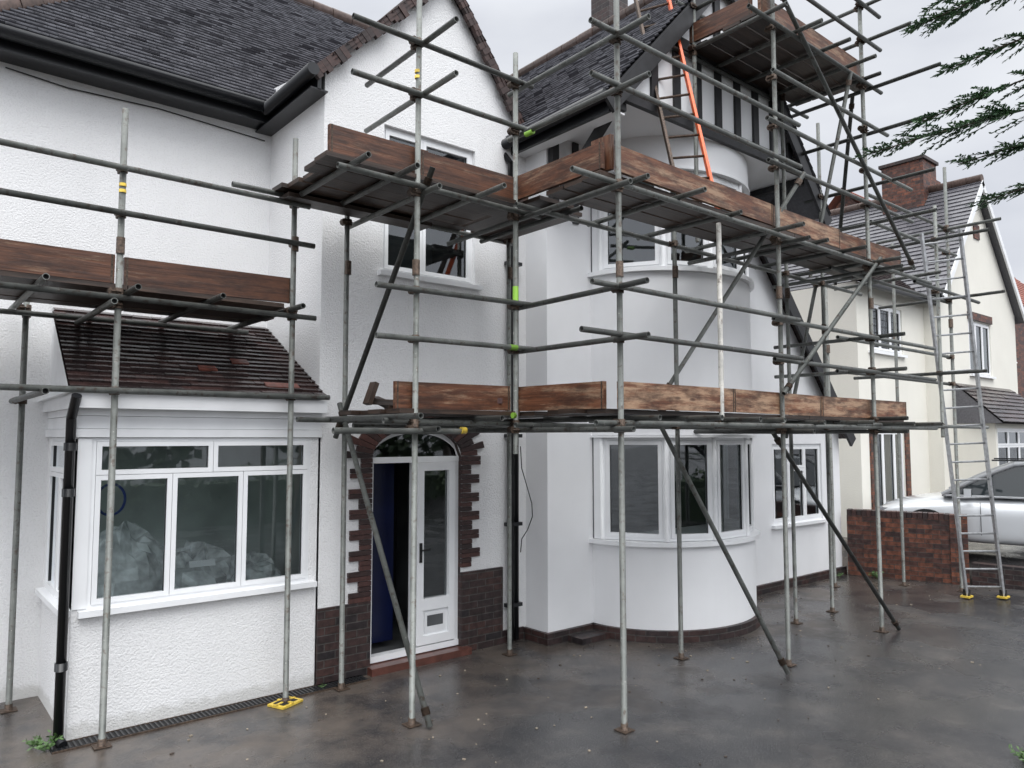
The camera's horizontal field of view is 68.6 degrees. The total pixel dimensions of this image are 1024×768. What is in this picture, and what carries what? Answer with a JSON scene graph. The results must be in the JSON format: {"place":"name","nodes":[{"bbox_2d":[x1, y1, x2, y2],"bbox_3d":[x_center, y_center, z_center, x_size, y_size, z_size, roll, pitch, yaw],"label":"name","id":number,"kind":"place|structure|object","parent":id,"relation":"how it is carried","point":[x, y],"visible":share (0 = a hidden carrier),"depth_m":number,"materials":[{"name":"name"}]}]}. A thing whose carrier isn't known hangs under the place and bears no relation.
{"place":"outdoors","nodes":[
{"label":"outdoors","id":0,"kind":"place"},
{"bbox_2d":[0,23,624,747],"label":"gutters and downpipes","id":1,"kind":"object","parent":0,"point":[292,99],"visible":0.82,"depth_m":7.35,"materials":[{"name":"black plastic"}]},
{"bbox_2d":[0,537,1023,767],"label":"ground","id":2,"kind":"structure","parent":0,"point":[958,709],"depth_m":6.42,"materials":[{"name":"grey asphalt"}]},
{"bbox_2d":[22,735,38,747],"bbox_3d":[-3.566,2.659,5.571,0.114,0.090,0.125,3,-5,-40],"label":"weed","id":3,"kind":"object","parent":2,"relation":"on","point":[29,743],"visible":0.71,"depth_m":5.58,"materials":[{"name":"green plant"}]},
{"bbox_2d":[27,730,62,750],"bbox_3d":[-3.430,2.639,5.525,0.218,0.124,0.174,0,-4,-1],"label":"weed","id":4,"kind":"object","parent":2,"relation":"on","point":[46,745],"visible":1,"depth_m":5.52,"materials":[{"name":"green plant"}]},
{"bbox_2d":[49,675,370,754],"bbox_3d":[-2.401,2.753,6.363,2.610,0.014,0.182,3,-5,-40],"label":"drain channel","id":5,"kind":"object","parent":2,"relation":"on","point":[90,740],"visible":0.91,"depth_m":6.19,"materials":[{"name":"black metal"}]},
{"bbox_2d":[0,0,841,702],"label":"walls","id":6,"kind":"structure","parent":2,"relation":"on","point":[556,572],"depth_m":7.88,"materials":[{"name":"white paint"}]},
{"bbox_2d":[35,307,326,740],"bbox_3d":[-3.014,1.041,6.876,2.130,3.503,1.525,3,-5,-40],"label":"bay window","id":7,"kind":"structure","parent":6,"relation":"attached to","point":[211,470],"depth_m":6.55,"materials":[{"name":"white paint"}]},
{"bbox_2d":[100,483,126,515],"bbox_3d":[-3.244,0.934,6.074,0.231,0.271,0.022,3,-5,-40],"label":"hose coil","id":8,"kind":"object","parent":7,"relation":"attached to","point":[124,499],"visible":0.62,"depth_m":6.11,"materials":[{"name":"blue plastic"}]},
{"bbox_2d":[97,520,281,597],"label":"wrapped materials","id":9,"kind":"object","parent":7,"relation":"in","point":[137,560],"visible":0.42,"depth_m":6.50,"materials":[{"name":"plastic"}]},
{"bbox_2d":[347,408,483,676],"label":"front door","id":10,"kind":"structure","parent":6,"relation":"attached to","point":[386,468],"depth_m":8.05,"materials":[{"name":"white plastic"}]},
{"bbox_2d":[0,0,845,438],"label":"roof","id":11,"kind":"structure","parent":6,"relation":"on","point":[258,48],"depth_m":8.66,"materials":[{"name":"grey tile"}]},
{"bbox_2d":[591,0,627,26],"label":"chimney","id":12,"kind":"object","parent":11,"relation":"on","point":[601,10],"visible":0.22,"depth_m":10.75,"materials":[{"name":"brick"}]},
{"bbox_2d":[377,126,826,528],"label":"windows","id":13,"kind":"structure","parent":6,"relation":"attached to","point":[465,282],"depth_m":8.44,"materials":[{"name":"white plastic"}]},
{"bbox_2d":[388,138,815,517],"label":"interiors","id":14,"kind":"object","parent":6,"relation":"attached to","point":[442,257],"depth_m":9.32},
{"bbox_2d":[548,0,855,445],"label":"half timbered gable","id":15,"kind":"structure","parent":6,"relation":"on","point":[725,110],"depth_m":8.99,"materials":[{"name":"white paint"}]},
{"bbox_2d":[0,0,1004,750],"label":"scaffolding","id":16,"kind":"object","parent":2,"relation":"on","point":[786,54],"visible":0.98,"depth_m":6.87,"materials":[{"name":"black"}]},
{"bbox_2d":[634,0,718,208],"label":"extension ladder","id":17,"kind":"object","parent":16,"relation":"on","point":[699,134],"visible":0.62,"depth_m":8.09,"materials":[{"name":"metal"}]},
{"bbox_2d":[315,566,846,684],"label":"brick plinth","id":18,"kind":"structure","parent":2,"relation":"on","point":[481,608],"depth_m":8.14,"materials":[{"name":"brown brick"}]},
{"bbox_2d":[169,580,995,765],"bbox_3d":[3.117,2.831,7.416,11.464,0.009,4.737,3,-5,-40],"label":"debris","id":19,"kind":"object","parent":2,"relation":"on","point":[617,672],"visible":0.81,"depth_m":6.91,"materials":[{"name":"green plant"}]},
{"bbox_2d":[587,136,760,643],"bbox_3d":[2.078,0.060,9.656,2.640,5.855,1.880,3,-5,-40],"label":"bow window","id":20,"kind":"structure","parent":2,"relation":"on","point":[719,470],"depth_m":8.82,"materials":[{"name":"paint"}]},
{"bbox_2d":[868,571,883,577],"bbox_3d":[5.982,3.099,12.307,0.220,0.171,0.212,3,-5,-40],"label":"weed","id":21,"kind":"object","parent":2,"relation":"on","point":[873,574],"visible":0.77,"depth_m":12.28,"materials":[{"name":"green plant"}]},
{"bbox_2d":[790,206,1023,536],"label":"walls","id":22,"kind":"structure","parent":2,"relation":"on","point":[925,463],"depth_m":15.98,"materials":[{"name":"beige paint"}]},
{"bbox_2d":[781,174,1023,423],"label":"roof","id":23,"kind":"structure","parent":22,"relation":"on","point":[1000,405],"depth_m":17.75,"materials":[{"name":"grey tile"}]},
{"bbox_2d":[878,154,938,213],"bbox_3d":[10.078,-4.772,19.047,0.900,1.630,1.100,3,-5,-40],"label":"chimney","id":24,"kind":"object","parent":23,"relation":"on","point":[916,197],"visible":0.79,"depth_m":18.72,"materials":[{"name":"brick"}]},
{"bbox_2d":[868,304,1023,505],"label":"windows","id":25,"kind":"structure","parent":22,"relation":"attached to","point":[1017,444],"depth_m":15.36,"materials":[{"name":"white plastic"}]},
{"bbox_2d":[873,309,1023,505],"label":"interiors","id":26,"kind":"object","parent":22,"relation":"attached to","point":[887,458],"visible":0.04,"depth_m":16.12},
{"bbox_2d":[835,195,1023,397],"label":"walls","id":27,"kind":"structure","parent":2,"relation":"on","point":[1019,333],"depth_m":27.37,"materials":[{"name":"red brick"}]},
{"bbox_2d":[828,187,1023,306],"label":"roof","id":28,"kind":"structure","parent":27,"relation":"on","point":[834,202],"depth_m":28.32,"materials":[{"name":"red tile"}]},
{"bbox_2d":[847,508,1023,589],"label":"brick wall","id":29,"kind":"structure","parent":2,"relation":"on","point":[931,547],"depth_m":12.07,"materials":[{"name":"brown brick"}]},
{"bbox_2d":[852,0,1023,211],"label":"conifer tree","id":30,"kind":"object","parent":2,"relation":"on","point":[996,114],"visible":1,"depth_m":4.12,"materials":[{"name":"green plant"}]},
{"bbox_2d":[880,458,1023,545],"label":"parked car","id":31,"kind":"object","parent":2,"relation":"on","point":[1008,484],"visible":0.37,"depth_m":11.90,"materials":[{"name":"silver metal"}]},
{"bbox_2d":[919,228,1009,598],"bbox_3d":[6.398,0.447,10.620,1.474,5.189,0.474,3,-5,-40],"label":"extension ladder","id":32,"kind":"object","parent":2,"relation":"on","point":[1002,593],"visible":0.93,"depth_m":10.60,"materials":[{"name":"metal"}]},
{"bbox_2d":[1009,744,1023,761],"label":"weed","id":33,"kind":"object","parent":2,"relation":"on","point":[1021,753],"visible":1,"depth_m":5.35,"materials":[{"name":"green plant"}]},
{"bbox_2d":[314,0,1023,283],"label":"sky","id":34,"kind":"structure","parent":0,"point":[532,29],"materials":[{"name":"white"}]}
]}

